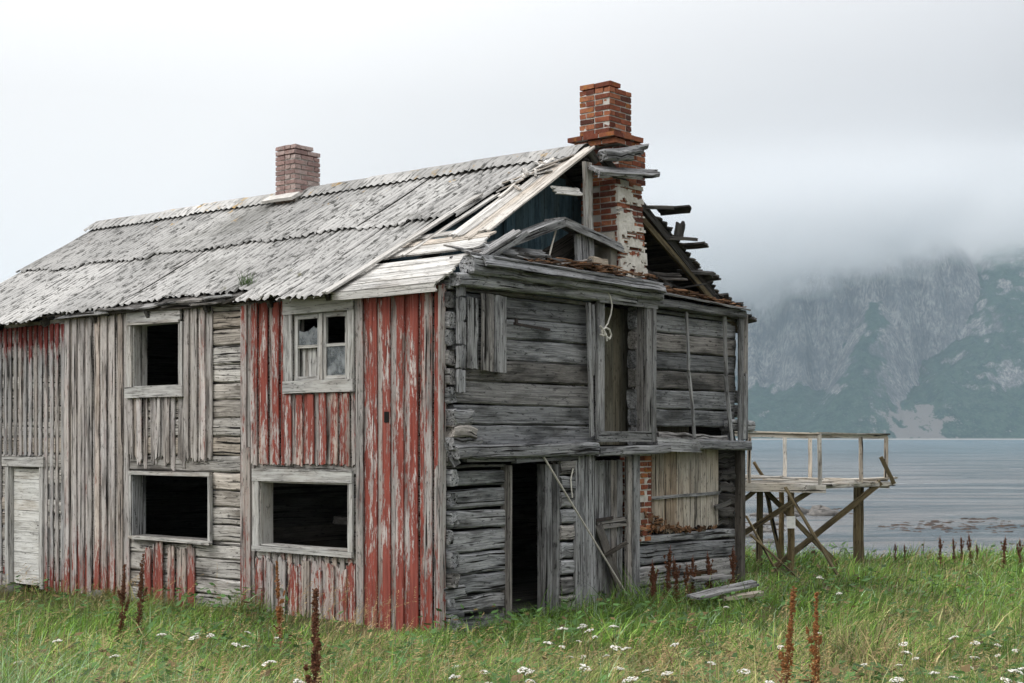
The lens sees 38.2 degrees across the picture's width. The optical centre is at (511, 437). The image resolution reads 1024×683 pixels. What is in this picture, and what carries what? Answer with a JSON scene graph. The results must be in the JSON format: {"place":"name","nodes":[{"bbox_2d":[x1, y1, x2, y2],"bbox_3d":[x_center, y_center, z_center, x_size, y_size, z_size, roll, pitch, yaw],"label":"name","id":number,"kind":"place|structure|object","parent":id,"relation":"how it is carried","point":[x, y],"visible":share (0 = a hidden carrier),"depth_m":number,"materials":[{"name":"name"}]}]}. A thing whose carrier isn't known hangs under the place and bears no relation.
{"place":"outdoors","nodes":[
{"label":"outdoors","id":0,"kind":"place"},
{"bbox_2d":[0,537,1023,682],"bbox_3d":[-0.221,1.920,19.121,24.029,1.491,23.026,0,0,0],"label":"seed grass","id":1,"kind":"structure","parent":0,"point":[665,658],"depth_m":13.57,"materials":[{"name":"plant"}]},
{"bbox_2d":[0,539,1023,682],"bbox_3d":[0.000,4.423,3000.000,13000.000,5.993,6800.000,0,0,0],"label":"ground","id":2,"kind":"structure","parent":0,"point":[298,628],"depth_m":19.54,"materials":[{"name":"green plant"}]},
{"bbox_2d":[0,584,21,595],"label":"door stone","id":3,"kind":"object","parent":2,"relation":"on","point":[7,587],"visible":0.33,"depth_m":24.29,"materials":[{"name":"grey stone"}]},
{"bbox_2d":[39,612,59,642],"bbox_3d":[-5.391,2.234,17.234,0.236,0.432,0.086,0,0,-20],"label":"weed stalk","id":4,"kind":"object","parent":2,"relation":"on","point":[48,623],"visible":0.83,"depth_m":17.20,"materials":[{"name":"green plant"}]},
{"bbox_2d":[52,639,61,671],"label":"yarrow","id":5,"kind":"object","parent":2,"relation":"on","point":[57,641],"visible":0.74,"depth_m":14.17,"materials":[{"name":"white plant"}]},
{"bbox_2d":[87,589,101,598],"bbox_3d":[-6.462,2.504,23.118,0.377,0.295,0.234,0,0,-8],"label":"foundation stone","id":6,"kind":"object","parent":2,"relation":"on","point":[96,590],"visible":0.26,"depth_m":23.05,"materials":[{"name":"grey stone"}]},
{"bbox_2d":[109,654,119,675],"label":"yarrow","id":7,"kind":"object","parent":2,"relation":"on","point":[114,655],"visible":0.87,"depth_m":12.99,"materials":[{"name":"white plant"}]},
{"bbox_2d":[114,564,129,652],"bbox_3d":[-4.372,1.944,16.557,0.150,1.072,0.191,0,0,29],"label":"dock plant","id":8,"kind":"object","parent":2,"relation":"on","point":[122,601],"visible":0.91,"depth_m":16.56,"materials":[{"name":"brown plant"}]},
{"bbox_2d":[125,600,136,641],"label":"weed stalk","id":9,"kind":"object","parent":2,"relation":"on","point":[128,621],"visible":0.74,"depth_m":16.70,"materials":[{"name":"plant"}]},
{"bbox_2d":[132,554,147,638],"bbox_3d":[-4.216,1.894,16.812,0.179,1.169,0.162,0,0,27],"label":"dock plant","id":10,"kind":"object","parent":2,"relation":"on","point":[139,593],"visible":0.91,"depth_m":16.79,"materials":[{"name":"brown plant"}]},
{"bbox_2d":[157,633,168,668],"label":"yarrow","id":11,"kind":"object","parent":2,"relation":"on","point":[162,635],"visible":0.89,"depth_m":14.66,"materials":[{"name":"white plant"}]},
{"bbox_2d":[189,635,204,665],"bbox_3d":[-3.038,2.158,14.362,0.148,0.494,0.166,-17,8,22],"label":"yarrow","id":12,"kind":"object","parent":2,"relation":"on","point":[190,638],"visible":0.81,"depth_m":14.35,"materials":[{"name":"white plant"}]},
{"bbox_2d":[207,633,215,666],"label":"yarrow","id":13,"kind":"object","parent":2,"relation":"on","point":[209,635],"visible":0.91,"depth_m":14.75,"materials":[{"name":"white plant"}]},
{"bbox_2d":[225,643,239,666],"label":"yarrow","id":14,"kind":"object","parent":2,"relation":"on","point":[235,645],"visible":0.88,"depth_m":13.89,"materials":[{"name":"white plant"}]},
{"bbox_2d":[229,591,244,639],"bbox_3d":[-3.296,2.143,17.673,0.201,0.654,0.087,0,0,7],"label":"weed stalk","id":15,"kind":"object","parent":2,"relation":"on","point":[238,610],"visible":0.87,"depth_m":17.70,"materials":[{"name":"plant"}]},
{"bbox_2d":[259,660,275,682],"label":"yarrow","id":16,"kind":"object","parent":2,"relation":"on","point":[268,665],"visible":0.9,"depth_m":11.06,"materials":[{"name":"white plant"}]},
{"bbox_2d":[273,560,285,651],"bbox_3d":[-2.581,1.913,16.355,0.129,1.121,0.216,0,0,36],"label":"dock plant","id":17,"kind":"object","parent":2,"relation":"on","point":[279,614],"visible":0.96,"depth_m":16.36,"materials":[{"name":"brown plant"}]},
{"bbox_2d":[293,679,304,682],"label":"yarrow","id":18,"kind":"object","parent":2,"relation":"on","point":[296,681],"visible":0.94,"depth_m":9.31,"materials":[{"name":"white plant"}]},
{"bbox_2d":[303,587,321,682],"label":"dock plant","id":19,"kind":"object","parent":2,"relation":"on","point":[316,657],"visible":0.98,"depth_m":8.71,"materials":[{"name":"brown plant"}]},
{"bbox_2d":[0,80,756,633],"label":"log house","id":20,"kind":"structure","parent":2,"relation":"on","point":[402,382],"depth_m":21.50,"materials":[{"name":"grey wood"}]},
{"bbox_2d":[2,456,44,588],"bbox_3d":[-8.098,1.395,24.661,1.240,2.170,0.151,0,0,40],"label":"door","id":21,"kind":"structure","parent":20,"relation":"in","point":[20,484],"depth_m":24.73,"materials":[{"name":"grey wood"}]},
{"bbox_2d":[124,309,189,397],"bbox_3d":[-5.315,-1.274,22.355,1.420,1.331,0.299,0,0,40],"label":"window","id":22,"kind":"structure","parent":20,"relation":"in","point":[137,323],"depth_m":22.53,"materials":[{"name":"grey wood"}]},
{"bbox_2d":[128,471,221,544],"bbox_3d":[-5.034,1.024,22.105,2.023,1.050,0.322,0,0,40],"label":"window","id":23,"kind":"structure","parent":20,"relation":"in","point":[137,479],"depth_m":22.48,"materials":[{"name":"grey wood"}]},
{"bbox_2d":[235,271,258,286],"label":"grass tuft","id":24,"kind":"object","parent":20,"relation":"on","point":[243,280],"visible":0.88,"depth_m":21.22,"materials":[{"name":"green plant"}]},
{"bbox_2d":[251,469,355,557],"bbox_3d":[-2.798,1.005,20.225,2.023,1.152,0.271,0,0,40],"label":"window","id":25,"kind":"structure","parent":20,"relation":"in","point":[262,492],"depth_m":20.34,"materials":[{"name":"grey wood"}]},
{"bbox_2d":[282,295,355,393],"bbox_3d":[-2.552,-1.259,19.990,1.393,1.299,0.236,0,0,40],"label":"window","id":26,"kind":"structure","parent":20,"relation":"in","point":[319,366],"depth_m":19.96,"materials":[{"name":"grey wood"}]},
{"bbox_2d":[570,468,573,497],"bbox_3d":[0.820,0.620,20.301,0.028,0.404,0.060,0,0,40],"label":"rope","id":27,"kind":"object","parent":20,"relation":"hanging from","point":[571,483],"visible":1,"depth_m":20.30,"materials":[{"name":"grey fabric"}]},
{"bbox_2d":[543,457,631,602],"bbox_3d":[1.061,1.293,20.398,1.847,2.168,0.028,0,0,-44],"label":"stick","id":28,"kind":"object","parent":20,"relation":"on","point":[564,491],"visible":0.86,"depth_m":20.28,"materials":[{"name":"grey wood"}]},
{"bbox_2d":[599,293,612,340],"bbox_3d":[1.408,-1.722,20.868,0.047,0.736,0.599,0,0,37],"label":"rope","id":29,"kind":"object","parent":20,"relation":"hanging from","point":[603,333],"visible":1,"depth_m":20.76,"materials":[{"name":"grey fabric"}]},
{"bbox_2d":[595,455,639,603],"bbox_3d":[1.489,1.325,21.211,0.221,2.190,1.147,0,0,40],"label":"plank door","id":30,"kind":"structure","parent":20,"relation":"in","point":[610,520],"depth_m":21.32,"materials":[{"name":"grey wood"}]},
{"bbox_2d":[584,300,657,441],"bbox_3d":[1.542,-1.002,21.374,0.393,2.123,1.430,0,0,40],"label":"doorway","id":31,"kind":"structure","parent":20,"relation":"in","point":[649,434],"depth_m":21.63,"materials":[{"name":"grey wood"}]},
{"bbox_2d":[523,257,746,307],"bbox_3d":[1.787,-2.258,21.657,0.782,0.412,5.606,0,0,40],"label":"rotten bark","id":32,"kind":"object","parent":20,"relation":"on","point":[589,266],"visible":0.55,"depth_m":21.04,"materials":[{"name":"brown wood"}]},
{"bbox_2d":[449,674,459,682],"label":"yarrow","id":33,"kind":"object","parent":2,"relation":"on","point":[452,676],"visible":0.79,"depth_m":9.66,"materials":[{"name":"white plant"}]},
{"bbox_2d":[517,667,530,681],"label":"yarrow","id":34,"kind":"object","parent":2,"relation":"on","point":[523,671],"visible":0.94,"depth_m":9.89,"materials":[{"name":"white plant"}]},
{"bbox_2d":[539,641,552,669],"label":"yarrow","id":35,"kind":"object","parent":2,"relation":"on","point":[548,643],"visible":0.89,"depth_m":14.81,"materials":[{"name":"white plant"}]},
{"bbox_2d":[557,627,570,659],"bbox_3d":[0.533,2.203,15.287,0.155,0.497,0.174,5,-11,-19],"label":"yarrow","id":36,"kind":"object","parent":2,"relation":"on","point":[560,628],"visible":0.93,"depth_m":15.29,"materials":[{"name":"white plant"}]},
{"bbox_2d":[576,626,590,664],"bbox_3d":[0.761,2.218,15.641,0.152,0.468,0.136,-9,-16,-7],"label":"yarrow","id":37,"kind":"object","parent":2,"relation":"on","point":[580,627],"visible":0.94,"depth_m":15.66,"materials":[{"name":"white plant"}]},
{"bbox_2d":[579,664,590,682],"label":"yarrow","id":38,"kind":"object","parent":2,"relation":"on","point":[583,665],"visible":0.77,"depth_m":10.98,"materials":[{"name":"white plant"}]},
{"bbox_2d":[584,629,598,663],"bbox_3d":[0.869,2.220,15.461,0.136,0.472,0.153,-10,-8,-46],"label":"yarrow","id":39,"kind":"object","parent":2,"relation":"on","point":[589,630],"visible":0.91,"depth_m":15.45,"materials":[{"name":"white plant"}]},
{"bbox_2d":[605,645,620,679],"bbox_3d":[0.932,2.200,14.040,0.146,0.490,0.164,12,14,24],"label":"yarrow","id":40,"kind":"object","parent":2,"relation":"on","point":[615,646],"visible":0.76,"depth_m":14.01,"materials":[{"name":"white plant"}]},
{"bbox_2d":[609,625,618,661],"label":"yarrow","id":41,"kind":"object","parent":2,"relation":"on","point":[610,626],"visible":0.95,"depth_m":15.68,"materials":[{"name":"white plant"}]},
{"bbox_2d":[622,647,630,668],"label":"yarrow","id":42,"kind":"object","parent":2,"relation":"on","point":[626,652],"visible":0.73,"depth_m":14.16,"materials":[{"name":"white plant"}]},
{"bbox_2d":[622,676,637,682],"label":"yarrow","id":43,"kind":"object","parent":2,"relation":"on","point":[629,678],"visible":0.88,"depth_m":9.44,"materials":[{"name":"white plant"}]},
{"bbox_2d":[650,581,656,606],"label":"dock plant","id":44,"kind":"object","parent":2,"relation":"on","point":[652,591],"visible":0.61,"depth_m":20.44,"materials":[{"name":"brown plant"}]},
{"bbox_2d":[649,559,659,604],"bbox_3d":[2.003,2.129,20.730,0.178,0.850,0.196,1,-2,7],"label":"dock plant","id":45,"kind":"object","parent":2,"relation":"on","point":[653,576],"visible":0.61,"depth_m":20.71,"materials":[{"name":"brown plant"}]},
{"bbox_2d":[661,671,672,680],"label":"yarrow","id":46,"kind":"object","parent":2,"relation":"on","point":[665,674],"visible":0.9,"depth_m":10.29,"materials":[{"name":"white plant"}]},
{"bbox_2d":[663,545,671,596],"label":"dock plant","id":47,"kind":"object","parent":2,"relation":"on","point":[668,568],"visible":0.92,"depth_m":21.32,"materials":[{"name":"brown plant"}]},
{"bbox_2d":[671,556,684,605],"bbox_3d":[2.350,2.103,20.919,0.187,0.893,0.206,-3,2,-2],"label":"dock plant","id":48,"kind":"object","parent":2,"relation":"on","point":[675,574],"visible":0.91,"depth_m":20.89,"materials":[{"name":"brown plant"}]},
{"bbox_2d":[670,643,686,677],"bbox_3d":[1.646,2.207,14.338,0.119,0.482,0.133,-19,2,-38],"label":"yarrow","id":49,"kind":"object","parent":2,"relation":"on","point":[675,644],"visible":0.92,"depth_m":14.32,"materials":[{"name":"white plant"}]},
{"bbox_2d":[682,562,690,603],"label":"dock plant","id":50,"kind":"object","parent":2,"relation":"on","point":[687,575],"visible":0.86,"depth_m":21.29,"materials":[{"name":"brown plant"}]},
{"bbox_2d":[688,558,697,604],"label":"dock plant","id":51,"kind":"object","parent":2,"relation":"on","point":[692,573],"visible":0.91,"depth_m":21.55,"materials":[{"name":"brown plant"}]},
{"bbox_2d":[688,569,716,575],"bbox_3d":[2.831,2.008,22.112,0.540,0.072,0.096,0,0,-26],"label":"fallen plank","id":52,"kind":"object","parent":2,"relation":"on","point":[703,572],"visible":0.57,"depth_m":22.10,"materials":[{"name":"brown wood"}]},
{"bbox_2d":[689,574,731,581],"bbox_3d":[2.925,2.051,21.706,0.774,0.086,0.178,0,0,-34],"label":"fallen plank","id":53,"kind":"object","parent":2,"relation":"on","point":[708,578],"visible":0.99,"depth_m":21.64,"materials":[{"name":"grey wood"}]},
{"bbox_2d":[708,564,712,602],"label":"dock plant","id":54,"kind":"object","parent":2,"relation":"on","point":[710,570],"visible":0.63,"depth_m":21.80,"materials":[{"name":"brown plant"}]},
{"bbox_2d":[705,551,716,598],"bbox_3d":[2.969,2.092,22.109,0.169,0.808,0.186,-1,1,10],"label":"dock plant","id":55,"kind":"object","parent":2,"relation":"on","point":[708,561],"visible":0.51,"depth_m":22.09,"materials":[{"name":"brown plant"}]},
{"bbox_2d":[687,579,758,599],"bbox_3d":[3.103,2.198,21.468,0.250,0.166,1.638,0,0,44],"label":"fallen plank","id":56,"kind":"object","parent":2,"relation":"on","point":[716,591],"visible":0.96,"depth_m":21.35,"materials":[{"name":"grey wood"}]},
{"bbox_2d":[723,551,735,584],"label":"dock plant","id":57,"kind":"object","parent":2,"relation":"on","point":[733,569],"visible":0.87,"depth_m":22.27,"materials":[{"name":"brown plant"}]},
{"bbox_2d":[725,545,736,584],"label":"dock plant","id":58,"kind":"object","parent":2,"relation":"on","point":[732,562],"visible":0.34,"depth_m":22.58,"materials":[{"name":"brown plant"}]},
{"bbox_2d":[721,590,763,600],"bbox_3d":[3.361,2.295,21.559,0.828,0.094,0.149,0,0,-34],"label":"fallen plank","id":59,"kind":"object","parent":2,"relation":"on","point":[750,594],"visible":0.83,"depth_m":21.52,"materials":[{"name":"grey wood"}]},
{"bbox_2d":[738,668,749,674],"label":"yarrow","id":60,"kind":"object","parent":2,"relation":"on","point":[747,672],"visible":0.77,"depth_m":10.82,"materials":[{"name":"white plant"}]},
{"bbox_2d":[745,515,782,582],"bbox_3d":[4.353,1.922,25.557,0.044,1.144,0.909,0,0,-36],"label":"lath","id":61,"kind":"object","parent":2,"relation":"on","point":[758,538],"visible":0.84,"depth_m":25.58,"materials":[{"name":"brown wood"}]},
{"bbox_2d":[749,534,800,579],"bbox_3d":[4.530,2.052,25.503,0.893,0.803,0.045,0,0,13],"label":"lath","id":62,"kind":"object","parent":2,"relation":"on","point":[769,551],"visible":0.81,"depth_m":25.50,"materials":[{"name":"brown wood"}]},
{"bbox_2d":[773,586,797,682],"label":"dock plant","id":63,"kind":"object","parent":2,"relation":"on","point":[789,648],"visible":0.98,"depth_m":10.89,"materials":[{"name":"brown plant"}]},
{"bbox_2d":[803,592,825,682],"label":"dock plant","id":64,"kind":"object","parent":2,"relation":"on","point":[815,652],"visible":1,"depth_m":10.79,"materials":[{"name":"brown plant"}]},
{"bbox_2d":[734,431,897,575],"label":"platform","id":65,"kind":"structure","parent":2,"relation":"on","point":[767,485],"depth_m":27.51,"materials":[{"name":"grey wood"}]},
{"bbox_2d":[815,577,823,603],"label":"yarrow","id":66,"kind":"object","parent":2,"relation":"on","point":[818,585],"visible":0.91,"depth_m":21.30,"materials":[{"name":"white plant"}]},
{"bbox_2d":[894,544,897,559],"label":"dock plant","id":67,"kind":"object","parent":2,"relation":"on","point":[895,550],"visible":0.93,"depth_m":28.99,"materials":[{"name":"brown plant"}]},
{"bbox_2d":[890,677,904,682],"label":"yarrow","id":68,"kind":"object","parent":2,"relation":"on","point":[895,679],"visible":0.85,"depth_m":9.86,"materials":[{"name":"white plant"}]},
{"bbox_2d":[897,651,911,671],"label":"yarrow","id":69,"kind":"object","parent":2,"relation":"on","point":[905,653],"visible":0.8,"depth_m":13.75,"materials":[{"name":"white plant"}]},
{"bbox_2d":[903,545,907,564],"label":"dock plant","id":70,"kind":"object","parent":2,"relation":"on","point":[904,550],"visible":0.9,"depth_m":28.59,"materials":[{"name":"brown plant"}]},
{"bbox_2d":[898,642,914,677],"bbox_3d":[3.971,2.241,14.816,0.140,0.427,0.124,-17,15,-15],"label":"yarrow","id":71,"kind":"object","parent":2,"relation":"on","point":[905,643],"visible":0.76,"depth_m":14.79,"materials":[{"name":"white plant"}]},
{"bbox_2d":[937,538,944,568],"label":"dock plant","id":72,"kind":"object","parent":2,"relation":"on","point":[940,546],"visible":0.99,"depth_m":27.49,"materials":[{"name":"brown plant"}]},
{"bbox_2d":[952,539,956,566],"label":"dock plant","id":73,"kind":"object","parent":2,"relation":"on","point":[954,556],"visible":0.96,"depth_m":28.20,"materials":[{"name":"brown plant"}]},
{"bbox_2d":[948,636,965,666],"bbox_3d":[4.431,2.203,14.680,0.159,0.485,0.142,-15,-12,-4],"label":"yarrow","id":74,"kind":"object","parent":2,"relation":"on","point":[956,651],"visible":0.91,"depth_m":14.69,"materials":[{"name":"white plant"}]},
{"bbox_2d":[960,537,964,562],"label":"dock plant","id":75,"kind":"object","parent":2,"relation":"on","point":[961,546],"visible":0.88,"depth_m":27.88,"materials":[{"name":"brown plant"}]},
{"bbox_2d":[966,533,972,563],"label":"dock plant","id":76,"kind":"object","parent":2,"relation":"on","point":[968,546],"visible":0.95,"depth_m":28.01,"materials":[{"name":"brown plant"}]},
{"bbox_2d":[970,641,981,678],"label":"yarrow","id":77,"kind":"object","parent":2,"relation":"on","point":[975,643],"visible":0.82,"depth_m":14.30,"materials":[{"name":"white plant"}]},
{"bbox_2d":[997,535,1006,571],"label":"dock plant","id":78,"kind":"object","parent":2,"relation":"on","point":[1004,547],"visible":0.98,"depth_m":26.50,"materials":[{"name":"brown plant"}]},
{"bbox_2d":[1000,677,1011,682],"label":"yarrow","id":79,"kind":"object","parent":2,"relation":"on","point":[1007,680],"visible":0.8,"depth_m":10.14,"materials":[{"name":"white plant"}]},
{"bbox_2d":[1008,669,1023,682],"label":"yarrow","id":80,"kind":"object","parent":2,"relation":"on","point":[1014,671],"visible":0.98,"depth_m":10.14,"materials":[{"name":"white plant"}]},
{"bbox_2d":[1016,537,1023,569],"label":"dock plant","id":81,"kind":"object","parent":2,"relation":"on","point":[1018,552],"visible":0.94,"depth_m":26.80,"materials":[{"name":"brown plant"}]},
{"bbox_2d":[0,0,1023,282],"label":"sky","id":82,"kind":"structure","parent":0,"point":[744,110],"materials":[{"name":"white"}]},
{"bbox_2d":[672,214,1023,439],"bbox_3d":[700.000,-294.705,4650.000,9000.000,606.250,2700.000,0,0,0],"label":"mountain","id":83,"kind":"structure","parent":0,"point":[904,329],"depth_m":3850.64,"materials":[{"name":"grey stone"}]},
{"bbox_2d":[734,440,1023,557],"bbox_3d":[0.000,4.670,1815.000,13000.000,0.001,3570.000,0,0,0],"label":"sea","id":84,"kind":"structure","parent":0,"point":[955,481],"depth_m":129.09,"materials":[{"name":"liquid"}]},
{"bbox_2d":[745,525,771,531],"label":"shore rock","id":85,"kind":"object","parent":84,"relation":"in","point":[765,529],"visible":0.2,"depth_m":73.47,"materials":[{"name":"grey stone"}]},
{"bbox_2d":[749,538,774,542],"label":"shore rock","id":86,"kind":"object","parent":84,"relation":"in","point":[769,540],"visible":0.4,"depth_m":65.81,"materials":[{"name":"grey stone"}]},
{"bbox_2d":[763,522,784,524],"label":"shore rock","id":87,"kind":"object","parent":84,"relation":"in","point":[769,523],"visible":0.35,"depth_m":79.52,"materials":[{"name":"grey stone"}]},
{"bbox_2d":[749,512,799,516],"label":"shore rock","id":88,"kind":"object","parent":84,"relation":"in","point":[766,514],"visible":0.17,"depth_m":88.32,"materials":[{"name":"grey stone"}]},
{"bbox_2d":[794,505,839,515],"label":"shore rock","id":89,"kind":"object","parent":84,"relation":"in","point":[817,510],"visible":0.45,"depth_m":89.31,"materials":[{"name":"grey stone"}]},
{"bbox_2d":[745,496,1023,532],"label":"seaweed","id":90,"kind":"object","parent":84,"relation":"on","point":[936,526],"visible":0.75,"depth_m":78.68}
]}

